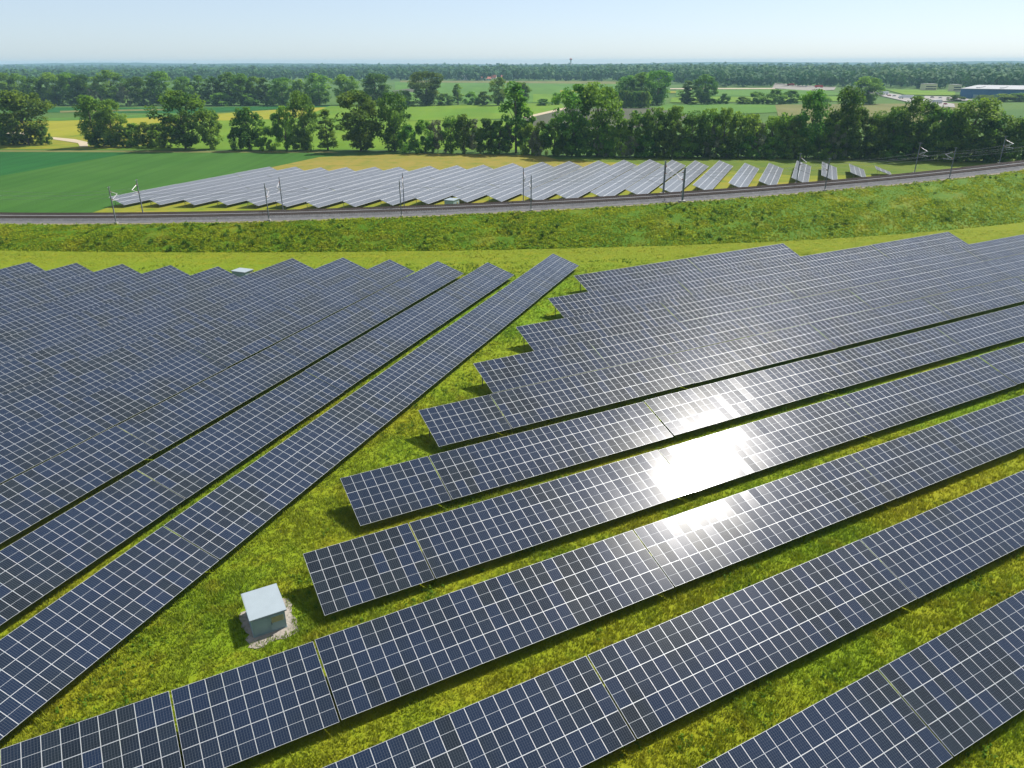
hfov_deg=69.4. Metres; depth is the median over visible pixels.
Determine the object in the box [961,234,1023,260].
solar table
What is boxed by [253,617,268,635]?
door
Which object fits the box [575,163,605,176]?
solar table
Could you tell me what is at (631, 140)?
bush
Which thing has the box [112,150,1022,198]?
overhead wire
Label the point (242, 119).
leafy tree
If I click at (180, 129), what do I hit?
leafy tree
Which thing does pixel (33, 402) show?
solar table
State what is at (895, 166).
verge meadow
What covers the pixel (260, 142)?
bush
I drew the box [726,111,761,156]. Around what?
leafy tree
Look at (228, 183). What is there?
solar table
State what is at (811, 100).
leafy tree
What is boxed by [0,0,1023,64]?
sky
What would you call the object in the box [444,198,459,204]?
transformer hut
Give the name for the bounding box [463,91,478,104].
bush
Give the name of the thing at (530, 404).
solar table
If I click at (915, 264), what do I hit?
solar table
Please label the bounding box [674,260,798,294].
solar table
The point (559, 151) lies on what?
bush
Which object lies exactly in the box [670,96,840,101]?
lush field
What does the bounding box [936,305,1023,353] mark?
solar table
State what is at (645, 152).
bush
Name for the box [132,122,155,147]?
bush
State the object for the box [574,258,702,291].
solar table
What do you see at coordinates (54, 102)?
bush
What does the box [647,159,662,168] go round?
solar table
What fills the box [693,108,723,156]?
leafy tree
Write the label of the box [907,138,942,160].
bush
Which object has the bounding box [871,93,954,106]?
motorway
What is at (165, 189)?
solar table
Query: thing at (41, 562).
solar table
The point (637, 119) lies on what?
leafy tree
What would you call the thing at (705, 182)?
solar table
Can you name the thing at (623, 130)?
bush
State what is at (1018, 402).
solar table
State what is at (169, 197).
solar table
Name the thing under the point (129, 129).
bush
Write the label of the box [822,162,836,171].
solar table
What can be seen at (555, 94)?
bush
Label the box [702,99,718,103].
bush
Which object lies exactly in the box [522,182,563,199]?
solar table
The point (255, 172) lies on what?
solar table
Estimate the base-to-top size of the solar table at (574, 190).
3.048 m
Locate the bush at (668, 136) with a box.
[663,120,685,158]
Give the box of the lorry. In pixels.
[899,95,913,98]
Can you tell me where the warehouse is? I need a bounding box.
[960,85,1023,98]
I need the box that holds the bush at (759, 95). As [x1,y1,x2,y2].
[748,91,766,103]
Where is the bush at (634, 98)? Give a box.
[629,91,638,107]
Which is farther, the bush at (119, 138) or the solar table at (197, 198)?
the bush at (119, 138)
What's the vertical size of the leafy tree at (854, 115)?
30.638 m
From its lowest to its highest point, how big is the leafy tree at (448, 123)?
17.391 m
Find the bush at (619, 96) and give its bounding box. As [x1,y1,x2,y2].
[615,91,622,105]
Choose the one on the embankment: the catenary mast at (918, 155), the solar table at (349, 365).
the catenary mast at (918, 155)
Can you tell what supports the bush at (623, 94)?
on the ground at (1012, 108)
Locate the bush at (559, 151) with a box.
[554,129,576,156]
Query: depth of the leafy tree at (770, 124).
330.53 m
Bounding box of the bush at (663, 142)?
[652,137,674,157]
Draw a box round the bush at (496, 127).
[487,120,510,154]
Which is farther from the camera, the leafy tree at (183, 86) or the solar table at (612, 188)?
the leafy tree at (183, 86)
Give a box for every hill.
[0,61,1023,65]
[1,62,1023,66]
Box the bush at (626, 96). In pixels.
[622,91,630,107]
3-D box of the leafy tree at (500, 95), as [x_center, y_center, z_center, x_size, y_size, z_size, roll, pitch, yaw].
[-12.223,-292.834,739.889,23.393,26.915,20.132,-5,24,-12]
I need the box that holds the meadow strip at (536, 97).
[533,94,593,101]
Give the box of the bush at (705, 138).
[692,135,717,158]
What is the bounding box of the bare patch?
[393,89,414,92]
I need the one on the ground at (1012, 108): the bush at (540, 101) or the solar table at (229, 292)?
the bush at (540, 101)
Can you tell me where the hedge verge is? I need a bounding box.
[0,150,336,152]
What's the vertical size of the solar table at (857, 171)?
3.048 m
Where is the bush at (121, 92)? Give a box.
[116,83,135,105]
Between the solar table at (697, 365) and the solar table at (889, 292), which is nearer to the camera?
the solar table at (697, 365)
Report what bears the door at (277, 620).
in the transformer hut at (265, 608)
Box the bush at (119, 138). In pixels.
[113,127,130,146]
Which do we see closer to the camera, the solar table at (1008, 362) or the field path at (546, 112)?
the solar table at (1008, 362)
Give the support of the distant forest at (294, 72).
on the ground at (1012, 108)
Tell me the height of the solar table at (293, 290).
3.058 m
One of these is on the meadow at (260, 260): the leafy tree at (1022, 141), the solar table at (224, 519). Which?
the solar table at (224, 519)
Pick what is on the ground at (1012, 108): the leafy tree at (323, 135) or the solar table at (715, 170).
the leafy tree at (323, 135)
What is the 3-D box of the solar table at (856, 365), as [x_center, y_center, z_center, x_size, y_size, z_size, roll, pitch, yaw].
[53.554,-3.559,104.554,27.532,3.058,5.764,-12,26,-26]
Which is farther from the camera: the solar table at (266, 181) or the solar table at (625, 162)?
the solar table at (625, 162)
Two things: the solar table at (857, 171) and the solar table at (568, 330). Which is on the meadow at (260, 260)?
the solar table at (568, 330)
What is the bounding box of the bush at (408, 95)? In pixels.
[397,90,416,105]
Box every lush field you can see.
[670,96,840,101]
[676,89,840,95]
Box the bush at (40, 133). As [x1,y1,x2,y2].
[35,125,52,144]
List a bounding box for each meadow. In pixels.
[0,124,174,148]
[0,222,1023,767]
[80,117,556,149]
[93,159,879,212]
[561,157,1014,175]
[886,89,954,94]
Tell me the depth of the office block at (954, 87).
1045.80 m
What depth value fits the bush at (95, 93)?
770.32 m
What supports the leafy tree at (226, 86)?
on the ground at (1012, 108)
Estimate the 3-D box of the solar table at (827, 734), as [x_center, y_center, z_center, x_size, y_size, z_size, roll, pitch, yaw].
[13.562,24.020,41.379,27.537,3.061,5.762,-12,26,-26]
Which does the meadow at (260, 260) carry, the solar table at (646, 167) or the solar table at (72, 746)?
the solar table at (72, 746)
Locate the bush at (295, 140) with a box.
[288,131,309,149]
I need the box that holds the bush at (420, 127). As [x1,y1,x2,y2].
[410,120,437,153]
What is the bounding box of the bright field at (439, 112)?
[308,103,563,120]
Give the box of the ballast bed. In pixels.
[0,162,1023,222]
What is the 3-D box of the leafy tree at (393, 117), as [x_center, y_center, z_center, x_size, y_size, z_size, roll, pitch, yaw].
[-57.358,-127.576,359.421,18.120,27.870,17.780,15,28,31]
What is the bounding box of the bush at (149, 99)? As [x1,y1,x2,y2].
[137,93,159,105]
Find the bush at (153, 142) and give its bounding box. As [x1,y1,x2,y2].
[145,123,168,146]
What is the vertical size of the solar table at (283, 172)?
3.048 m
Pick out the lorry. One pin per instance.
(906, 96)
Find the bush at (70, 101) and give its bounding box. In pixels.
[64,90,86,104]
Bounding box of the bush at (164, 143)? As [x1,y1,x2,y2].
[158,126,172,147]
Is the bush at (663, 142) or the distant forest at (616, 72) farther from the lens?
the distant forest at (616, 72)
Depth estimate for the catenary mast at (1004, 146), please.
238.22 m
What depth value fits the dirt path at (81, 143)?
416.46 m
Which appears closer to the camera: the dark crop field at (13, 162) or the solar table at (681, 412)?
the solar table at (681, 412)
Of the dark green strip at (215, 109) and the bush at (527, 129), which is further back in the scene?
the dark green strip at (215, 109)
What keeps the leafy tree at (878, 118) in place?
on the verge meadow at (895, 166)
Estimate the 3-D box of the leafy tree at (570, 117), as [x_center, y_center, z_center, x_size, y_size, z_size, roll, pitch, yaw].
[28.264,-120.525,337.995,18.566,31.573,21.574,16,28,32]
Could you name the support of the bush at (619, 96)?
on the ground at (1012, 108)
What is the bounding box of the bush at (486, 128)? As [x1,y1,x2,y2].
[473,118,498,152]
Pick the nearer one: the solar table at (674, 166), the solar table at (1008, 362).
the solar table at (1008, 362)
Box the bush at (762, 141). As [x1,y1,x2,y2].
[749,123,771,157]
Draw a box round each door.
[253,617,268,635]
[270,612,285,629]
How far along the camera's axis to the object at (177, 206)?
229.76 m
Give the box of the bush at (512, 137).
[498,123,514,151]
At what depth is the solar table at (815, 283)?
140.81 m
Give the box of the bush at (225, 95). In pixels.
[207,92,235,105]
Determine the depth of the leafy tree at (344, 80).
751.91 m
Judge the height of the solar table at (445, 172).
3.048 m
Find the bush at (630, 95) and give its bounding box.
[626,92,633,107]
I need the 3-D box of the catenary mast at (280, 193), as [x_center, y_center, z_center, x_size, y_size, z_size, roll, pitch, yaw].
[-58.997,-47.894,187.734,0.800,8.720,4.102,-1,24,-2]
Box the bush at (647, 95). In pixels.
[642,91,651,107]
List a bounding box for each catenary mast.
[107,187,118,223]
[132,179,142,211]
[264,183,270,220]
[277,177,284,210]
[399,179,402,216]
[402,173,404,205]
[522,168,525,201]
[528,175,532,210]
[660,161,672,192]
[675,167,686,201]
[796,153,806,182]
[821,158,829,190]
[914,143,926,171]
[945,147,956,178]
[999,136,1012,162]
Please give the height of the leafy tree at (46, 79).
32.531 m
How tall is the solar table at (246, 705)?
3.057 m
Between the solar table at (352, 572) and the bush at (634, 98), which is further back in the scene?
the bush at (634, 98)
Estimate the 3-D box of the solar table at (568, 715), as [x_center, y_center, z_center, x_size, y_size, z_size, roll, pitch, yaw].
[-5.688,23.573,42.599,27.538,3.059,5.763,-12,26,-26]
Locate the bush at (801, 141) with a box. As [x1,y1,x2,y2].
[783,135,812,159]
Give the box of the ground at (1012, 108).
[0,76,1023,159]
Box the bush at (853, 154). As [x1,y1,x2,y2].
[832,135,861,159]
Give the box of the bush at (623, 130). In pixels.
[609,118,634,156]
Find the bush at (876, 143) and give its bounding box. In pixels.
[856,137,885,159]
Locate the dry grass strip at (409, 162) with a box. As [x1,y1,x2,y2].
[271,153,612,177]
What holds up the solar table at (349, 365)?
on the meadow at (260, 260)
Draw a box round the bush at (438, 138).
[428,120,446,152]
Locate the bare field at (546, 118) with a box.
[525,108,696,128]
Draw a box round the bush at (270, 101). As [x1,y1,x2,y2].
[262,90,276,104]
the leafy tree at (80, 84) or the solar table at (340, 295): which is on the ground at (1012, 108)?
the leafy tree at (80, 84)
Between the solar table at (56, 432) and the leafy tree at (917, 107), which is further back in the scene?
the leafy tree at (917, 107)
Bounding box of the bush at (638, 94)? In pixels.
[634,91,642,107]
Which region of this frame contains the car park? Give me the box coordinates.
[924,96,970,100]
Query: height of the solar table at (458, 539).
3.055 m
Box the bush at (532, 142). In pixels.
[528,131,543,155]
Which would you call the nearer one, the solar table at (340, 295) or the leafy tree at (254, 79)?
the solar table at (340, 295)
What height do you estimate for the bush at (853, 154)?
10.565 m
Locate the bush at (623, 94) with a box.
[619,91,625,107]
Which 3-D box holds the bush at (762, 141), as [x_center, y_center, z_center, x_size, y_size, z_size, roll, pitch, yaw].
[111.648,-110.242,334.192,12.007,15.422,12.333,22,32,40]
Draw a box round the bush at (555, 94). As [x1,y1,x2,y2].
[551,92,559,104]
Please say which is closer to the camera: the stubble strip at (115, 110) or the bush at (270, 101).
the stubble strip at (115, 110)
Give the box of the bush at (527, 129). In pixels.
[516,123,540,155]
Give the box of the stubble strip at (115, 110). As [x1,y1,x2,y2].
[60,109,162,112]
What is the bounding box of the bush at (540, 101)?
[536,98,550,105]
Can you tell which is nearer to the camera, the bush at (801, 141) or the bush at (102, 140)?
the bush at (801, 141)
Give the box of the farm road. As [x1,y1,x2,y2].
[670,88,774,88]
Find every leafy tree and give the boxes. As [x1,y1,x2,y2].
[0,72,19,97]
[0,90,55,144]
[0,99,18,141]
[3,73,34,101]
[21,76,47,102]
[37,72,68,104]
[57,72,84,102]
[70,74,94,101]
[72,95,104,145]
[88,70,130,103]
[93,99,127,146]
[120,76,147,105]
[140,71,172,104]
[143,90,207,148]
[171,76,196,105]
[189,75,210,103]
[192,108,223,148]
[204,76,224,100]
[214,72,241,103]
[224,73,251,104]
[229,107,265,149]
[245,76,265,103]
[254,77,270,104]
[268,77,295,105]
[269,106,294,149]
[286,90,317,149]
[289,79,308,102]
[304,73,332,104]
[314,109,338,149]
[329,74,359,104]
[334,90,384,150]
[359,73,390,104]
[373,91,411,150]
[407,71,443,104]
[439,116,460,153]
[451,114,474,153]
[452,83,463,104]
[488,77,508,104]
[498,81,535,152]
[511,82,531,102]
[539,118,562,155]
[551,83,591,154]
[573,81,623,156]
[615,75,639,90]
[625,110,657,154]
[628,72,651,91]
[639,107,668,156]
[643,70,674,104]
[657,105,689,150]
[677,80,697,103]
[678,110,707,154]
[691,74,718,103]
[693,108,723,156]
[710,107,743,150]
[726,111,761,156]
[740,113,766,156]
[757,115,789,155]
[769,112,806,155]
[796,89,830,157]
[816,118,843,157]
[827,86,869,157]
[854,76,885,103]
[863,110,892,154]
[877,106,910,158]
[897,96,943,156]
[920,104,960,159]
[938,108,970,159]
[941,97,1004,160]
[972,95,996,99]
[978,111,1013,160]
[992,94,1016,101]
[995,115,1023,161]
[1008,93,1023,101]
[1011,117,1023,159]
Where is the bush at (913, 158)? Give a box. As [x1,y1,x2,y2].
[909,128,928,159]
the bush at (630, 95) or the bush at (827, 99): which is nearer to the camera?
the bush at (630, 95)
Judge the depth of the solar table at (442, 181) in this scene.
256.45 m
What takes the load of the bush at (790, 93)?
on the ground at (1012, 108)
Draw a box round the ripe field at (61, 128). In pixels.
[1,107,325,136]
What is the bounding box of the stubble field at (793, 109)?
[775,103,998,122]
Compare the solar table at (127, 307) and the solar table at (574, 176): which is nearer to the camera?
the solar table at (127, 307)
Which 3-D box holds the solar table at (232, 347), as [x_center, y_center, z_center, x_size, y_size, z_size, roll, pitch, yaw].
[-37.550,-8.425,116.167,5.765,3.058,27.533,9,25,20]
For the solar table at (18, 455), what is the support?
on the meadow at (260, 260)
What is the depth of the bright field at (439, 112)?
657.12 m
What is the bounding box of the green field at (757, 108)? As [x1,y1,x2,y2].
[655,104,782,114]
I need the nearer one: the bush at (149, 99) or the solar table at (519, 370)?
the solar table at (519, 370)
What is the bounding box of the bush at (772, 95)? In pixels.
[765,89,787,103]
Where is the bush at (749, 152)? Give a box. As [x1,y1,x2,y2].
[735,136,763,158]
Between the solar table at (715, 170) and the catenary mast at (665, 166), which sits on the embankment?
the catenary mast at (665, 166)
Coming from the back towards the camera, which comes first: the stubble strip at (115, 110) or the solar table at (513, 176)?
the stubble strip at (115, 110)
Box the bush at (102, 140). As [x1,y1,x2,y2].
[87,132,115,147]
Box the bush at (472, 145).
[464,119,483,153]
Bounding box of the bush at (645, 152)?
[631,135,658,157]
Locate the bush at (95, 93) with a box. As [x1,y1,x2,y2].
[85,86,104,104]
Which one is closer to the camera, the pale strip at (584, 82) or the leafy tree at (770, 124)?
the leafy tree at (770, 124)
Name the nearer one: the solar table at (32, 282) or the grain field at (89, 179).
the solar table at (32, 282)
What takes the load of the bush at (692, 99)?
on the ground at (1012, 108)
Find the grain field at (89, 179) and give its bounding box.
[0,150,333,212]
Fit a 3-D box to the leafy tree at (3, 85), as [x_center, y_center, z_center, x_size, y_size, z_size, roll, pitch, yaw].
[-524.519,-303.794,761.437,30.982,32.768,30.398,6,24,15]
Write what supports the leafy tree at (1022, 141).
on the verge meadow at (895, 166)
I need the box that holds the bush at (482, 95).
[474,91,492,104]
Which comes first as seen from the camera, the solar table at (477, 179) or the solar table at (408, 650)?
the solar table at (408, 650)
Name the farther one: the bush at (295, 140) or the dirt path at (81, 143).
the dirt path at (81, 143)
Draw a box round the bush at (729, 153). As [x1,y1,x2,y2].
[714,137,740,158]
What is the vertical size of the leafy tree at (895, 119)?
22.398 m
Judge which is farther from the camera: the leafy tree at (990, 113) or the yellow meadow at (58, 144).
the yellow meadow at (58, 144)
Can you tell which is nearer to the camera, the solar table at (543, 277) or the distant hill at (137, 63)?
the solar table at (543, 277)
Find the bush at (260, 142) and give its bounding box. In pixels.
[249,126,281,150]
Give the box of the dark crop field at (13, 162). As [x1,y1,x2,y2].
[0,150,146,175]
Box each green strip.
[8,113,192,120]
[47,105,329,112]
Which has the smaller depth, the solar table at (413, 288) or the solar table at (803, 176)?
the solar table at (413, 288)
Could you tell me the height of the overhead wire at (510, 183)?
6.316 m
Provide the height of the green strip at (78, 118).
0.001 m
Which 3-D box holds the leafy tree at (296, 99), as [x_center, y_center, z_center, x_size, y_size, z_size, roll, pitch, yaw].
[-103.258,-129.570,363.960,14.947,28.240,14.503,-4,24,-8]
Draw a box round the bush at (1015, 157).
[990,137,1022,162]
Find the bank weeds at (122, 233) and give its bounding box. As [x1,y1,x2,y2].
[0,169,1023,252]
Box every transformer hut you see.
[231,268,253,276]
[241,583,286,637]
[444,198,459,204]
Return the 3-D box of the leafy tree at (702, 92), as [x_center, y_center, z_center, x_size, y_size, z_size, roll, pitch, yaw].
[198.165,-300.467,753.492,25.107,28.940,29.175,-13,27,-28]
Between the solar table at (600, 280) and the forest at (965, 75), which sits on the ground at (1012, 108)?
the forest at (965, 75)
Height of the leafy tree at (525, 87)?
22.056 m
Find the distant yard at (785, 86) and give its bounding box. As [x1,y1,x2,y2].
[772,83,835,89]
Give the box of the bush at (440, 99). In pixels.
[437,93,453,105]
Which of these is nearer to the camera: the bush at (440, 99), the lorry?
the bush at (440, 99)
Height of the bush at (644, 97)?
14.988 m
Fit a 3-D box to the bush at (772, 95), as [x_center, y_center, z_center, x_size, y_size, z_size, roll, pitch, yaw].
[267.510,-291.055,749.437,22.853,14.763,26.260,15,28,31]
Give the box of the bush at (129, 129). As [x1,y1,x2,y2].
[123,123,146,146]
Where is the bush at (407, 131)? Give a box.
[397,125,418,152]
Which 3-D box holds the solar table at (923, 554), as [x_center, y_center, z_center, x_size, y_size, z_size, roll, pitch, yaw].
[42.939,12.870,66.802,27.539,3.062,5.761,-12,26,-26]
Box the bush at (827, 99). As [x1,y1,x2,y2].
[822,93,831,103]
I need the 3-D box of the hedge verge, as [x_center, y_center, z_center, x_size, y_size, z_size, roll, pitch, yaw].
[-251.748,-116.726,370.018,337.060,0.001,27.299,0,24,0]
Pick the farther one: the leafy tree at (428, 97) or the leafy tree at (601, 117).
the leafy tree at (428, 97)
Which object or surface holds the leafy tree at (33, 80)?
on the ground at (1012, 108)
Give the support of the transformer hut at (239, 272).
on the meadow at (260, 260)
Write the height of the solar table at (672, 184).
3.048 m
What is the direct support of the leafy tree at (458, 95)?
on the bright field at (439, 112)
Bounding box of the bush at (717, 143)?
[703,125,724,158]
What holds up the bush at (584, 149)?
on the ground at (1012, 108)
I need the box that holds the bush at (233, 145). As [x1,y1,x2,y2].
[227,127,243,150]
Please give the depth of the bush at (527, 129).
344.23 m
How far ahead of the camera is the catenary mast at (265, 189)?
177.83 m
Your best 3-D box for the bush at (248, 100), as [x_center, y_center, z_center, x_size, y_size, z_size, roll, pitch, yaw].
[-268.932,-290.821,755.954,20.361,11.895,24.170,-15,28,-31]
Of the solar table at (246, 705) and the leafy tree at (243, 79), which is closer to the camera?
the solar table at (246, 705)
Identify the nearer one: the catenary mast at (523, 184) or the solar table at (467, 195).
the catenary mast at (523, 184)
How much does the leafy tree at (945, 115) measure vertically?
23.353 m
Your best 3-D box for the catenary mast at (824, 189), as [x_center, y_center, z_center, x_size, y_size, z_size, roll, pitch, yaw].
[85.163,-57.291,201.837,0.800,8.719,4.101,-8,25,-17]
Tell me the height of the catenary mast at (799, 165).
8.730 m
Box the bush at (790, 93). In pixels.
[780,90,798,103]
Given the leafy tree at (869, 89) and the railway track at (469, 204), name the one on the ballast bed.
the railway track at (469, 204)
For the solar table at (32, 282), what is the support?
on the meadow at (260, 260)
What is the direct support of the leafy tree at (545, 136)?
on the ground at (1012, 108)
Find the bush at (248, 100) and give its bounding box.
[240,93,259,105]
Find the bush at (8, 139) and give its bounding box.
[0,134,18,144]
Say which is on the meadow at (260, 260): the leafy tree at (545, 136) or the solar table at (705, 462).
the solar table at (705, 462)
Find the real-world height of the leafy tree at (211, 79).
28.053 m
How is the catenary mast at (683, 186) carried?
on the embankment
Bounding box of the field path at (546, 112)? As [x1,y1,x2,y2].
[524,107,565,117]
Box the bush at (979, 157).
[962,137,998,162]
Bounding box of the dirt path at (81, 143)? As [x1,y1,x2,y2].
[53,137,87,145]
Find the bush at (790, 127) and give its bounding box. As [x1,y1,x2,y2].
[780,120,804,158]
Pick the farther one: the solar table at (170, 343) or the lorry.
the lorry
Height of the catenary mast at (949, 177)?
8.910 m
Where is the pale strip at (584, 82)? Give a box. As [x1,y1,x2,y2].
[400,81,617,83]
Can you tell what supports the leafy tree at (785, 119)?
on the verge meadow at (895, 166)
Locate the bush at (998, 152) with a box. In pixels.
[982,128,1007,162]
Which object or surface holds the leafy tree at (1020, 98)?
on the ground at (1012, 108)
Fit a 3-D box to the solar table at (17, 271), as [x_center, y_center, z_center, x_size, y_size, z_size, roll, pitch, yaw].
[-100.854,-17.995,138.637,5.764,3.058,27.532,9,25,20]
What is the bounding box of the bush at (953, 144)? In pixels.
[935,137,963,161]
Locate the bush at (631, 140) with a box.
[619,136,638,155]
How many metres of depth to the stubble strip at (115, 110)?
681.69 m
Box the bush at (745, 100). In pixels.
[735,97,750,103]
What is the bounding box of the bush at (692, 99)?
[684,98,698,103]
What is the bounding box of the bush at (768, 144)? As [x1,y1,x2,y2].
[758,137,786,158]
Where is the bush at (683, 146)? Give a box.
[671,137,698,157]
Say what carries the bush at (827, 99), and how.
on the ground at (1012, 108)
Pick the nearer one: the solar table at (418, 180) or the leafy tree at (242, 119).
the solar table at (418, 180)
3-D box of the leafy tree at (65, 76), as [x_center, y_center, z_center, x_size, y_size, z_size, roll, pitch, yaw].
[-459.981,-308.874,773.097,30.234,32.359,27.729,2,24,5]
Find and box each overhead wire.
[6,144,1007,192]
[14,148,1014,196]
[26,147,1014,195]
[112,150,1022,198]
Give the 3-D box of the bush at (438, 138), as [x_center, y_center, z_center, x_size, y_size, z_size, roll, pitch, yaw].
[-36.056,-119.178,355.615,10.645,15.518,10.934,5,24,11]
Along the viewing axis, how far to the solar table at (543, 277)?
143.82 m
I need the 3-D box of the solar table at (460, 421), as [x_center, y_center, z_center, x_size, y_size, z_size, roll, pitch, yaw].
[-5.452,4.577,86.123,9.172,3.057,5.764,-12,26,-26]
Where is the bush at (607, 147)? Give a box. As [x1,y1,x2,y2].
[594,122,618,156]
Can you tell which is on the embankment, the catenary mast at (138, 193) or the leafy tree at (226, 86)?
the catenary mast at (138, 193)
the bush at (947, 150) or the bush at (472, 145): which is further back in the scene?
the bush at (472, 145)
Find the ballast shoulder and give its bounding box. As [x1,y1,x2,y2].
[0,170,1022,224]
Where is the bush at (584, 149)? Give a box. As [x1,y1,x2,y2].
[575,133,594,155]
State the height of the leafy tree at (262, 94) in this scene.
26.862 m
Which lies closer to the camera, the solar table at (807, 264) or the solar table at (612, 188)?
the solar table at (807, 264)
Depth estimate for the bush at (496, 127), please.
347.43 m
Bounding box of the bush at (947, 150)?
[945,121,973,160]
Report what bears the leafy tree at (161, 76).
on the ground at (1012, 108)
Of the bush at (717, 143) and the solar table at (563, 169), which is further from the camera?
the bush at (717, 143)
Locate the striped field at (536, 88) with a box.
[395,82,658,102]
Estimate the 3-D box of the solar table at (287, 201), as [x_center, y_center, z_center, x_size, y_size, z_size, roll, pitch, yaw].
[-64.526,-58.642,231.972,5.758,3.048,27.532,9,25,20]
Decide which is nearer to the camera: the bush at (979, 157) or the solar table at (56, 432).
the solar table at (56, 432)
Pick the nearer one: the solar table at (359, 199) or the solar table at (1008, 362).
the solar table at (1008, 362)
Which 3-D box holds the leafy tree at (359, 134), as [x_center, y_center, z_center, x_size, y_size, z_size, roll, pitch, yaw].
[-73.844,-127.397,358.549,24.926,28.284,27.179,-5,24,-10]
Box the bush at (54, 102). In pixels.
[40,92,61,104]
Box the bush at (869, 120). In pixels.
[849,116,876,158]
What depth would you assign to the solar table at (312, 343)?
115.41 m
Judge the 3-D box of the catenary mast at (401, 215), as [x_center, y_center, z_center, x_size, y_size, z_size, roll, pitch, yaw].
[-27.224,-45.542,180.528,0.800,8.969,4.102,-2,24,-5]
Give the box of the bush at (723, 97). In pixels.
[718,93,730,103]
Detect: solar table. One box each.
[0,262,44,282]
[0,263,92,298]
[0,264,140,313]
[0,303,68,338]
[0,305,126,364]
[0,308,10,316]
[0,345,84,396]
[0,345,159,434]
[0,426,157,543]
[0,432,50,482]
[0,470,184,624]
[0,526,218,739]
[0,691,181,767]
[9,349,227,458]
[47,265,189,315]
[56,294,219,361]
[103,266,238,318]
[109,184,185,205]
[117,345,308,452]
[129,294,281,362]
[138,371,342,498]
[145,184,217,206]
[164,402,383,558]
[171,642,338,767]
[178,174,241,187]
[179,184,248,206]
[193,296,337,369]
[196,258,312,306]
[210,173,270,188]
[214,184,277,206]
[234,167,275,176]
[241,173,299,187]
[242,185,306,205]
[255,258,366,307]
[264,167,303,176]
[270,186,333,208]
[271,173,326,188]
[275,293,403,363]
[292,167,327,176]
[298,174,351,188]
[301,186,363,208]
[303,523,433,615]
[305,310,437,390]
[309,259,414,313]
[315,530,673,719]
[319,167,354,177]
[323,656,635,767]
[324,174,376,190]
[338,186,395,206]
[340,456,450,525]
[341,330,478,424]
[346,167,382,177]
[353,175,403,190]
[369,167,407,178]
[375,261,463,307]
[376,184,429,205]
[386,175,433,190]
[396,166,438,179]
[407,270,501,329]
[409,450,692,578]
[412,183,463,204]
[419,173,464,189]
[419,395,511,447]
[424,165,466,178]
[429,402,672,499]
[445,283,539,346]
[450,183,497,201]
[452,173,494,188]
[455,165,492,177]
[473,341,609,393]
[476,262,513,282]
[484,163,522,177]
[485,182,529,201]
[486,172,525,187]
[490,355,694,429]
[511,254,578,296]
[515,162,552,176]
[516,301,678,350]
[517,171,557,187]
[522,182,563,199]
[544,161,581,176]
[548,278,691,317]
[551,171,586,187]
[555,181,594,197]
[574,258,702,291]
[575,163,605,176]
[581,171,614,189]
[588,312,754,367]
[588,540,916,738]
[591,180,627,196]
[594,161,609,167]
[601,162,631,178]
[613,170,644,186]
[620,160,636,169]
[625,178,658,193]
[631,161,658,175]
[634,455,895,586]
[645,168,673,184]
[645,359,838,435]
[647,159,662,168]
[659,176,688,191]
[659,279,798,321]
[659,397,876,491]
[660,160,685,173]
[669,324,837,384]
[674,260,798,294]
[675,167,700,182]
[687,161,708,172]
[687,243,799,271]
[693,174,719,189]
[698,670,952,767]
[705,165,727,179]
[715,160,732,170]
[729,172,751,186]
[731,289,872,335]
[739,163,758,178]
[759,171,779,184]
[765,163,782,176]
[777,261,898,298]
[781,245,889,274]
[792,168,809,181]
[795,161,810,173]
[808,328,967,390]
[810,298,951,349]
[821,167,837,180]
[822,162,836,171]
[841,356,1015,430]
[848,269,969,309]
[849,164,865,177]
[851,400,1023,497]
[861,470,1023,598]
[872,232,967,258]
[875,166,890,174]
[876,246,982,278]
[879,590,1023,755]
[924,277,1023,320]
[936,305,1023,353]
[945,253,1023,287]
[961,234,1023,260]
[979,343,1023,383]
[1008,395,1023,411]
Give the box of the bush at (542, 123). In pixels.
[530,121,548,155]
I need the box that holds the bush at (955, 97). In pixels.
[946,95,965,100]
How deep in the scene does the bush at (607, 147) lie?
335.71 m
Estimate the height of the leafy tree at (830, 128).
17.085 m
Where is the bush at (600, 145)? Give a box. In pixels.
[593,135,607,156]
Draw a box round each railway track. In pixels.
[0,160,1023,214]
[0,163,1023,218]
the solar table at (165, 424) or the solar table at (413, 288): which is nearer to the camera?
the solar table at (165, 424)
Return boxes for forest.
[0,61,1021,68]
[0,64,436,81]
[361,63,744,80]
[603,63,1023,87]
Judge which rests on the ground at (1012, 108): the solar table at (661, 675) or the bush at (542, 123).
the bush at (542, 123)
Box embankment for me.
[0,170,1023,251]
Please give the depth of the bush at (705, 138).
331.49 m
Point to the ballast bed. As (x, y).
(440, 211)
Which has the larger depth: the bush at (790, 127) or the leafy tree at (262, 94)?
the leafy tree at (262, 94)
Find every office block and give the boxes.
[920,84,937,89]
[948,84,961,91]
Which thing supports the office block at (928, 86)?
on the ground at (1012, 108)
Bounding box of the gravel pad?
[239,598,297,648]
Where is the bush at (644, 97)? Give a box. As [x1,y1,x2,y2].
[638,92,645,107]

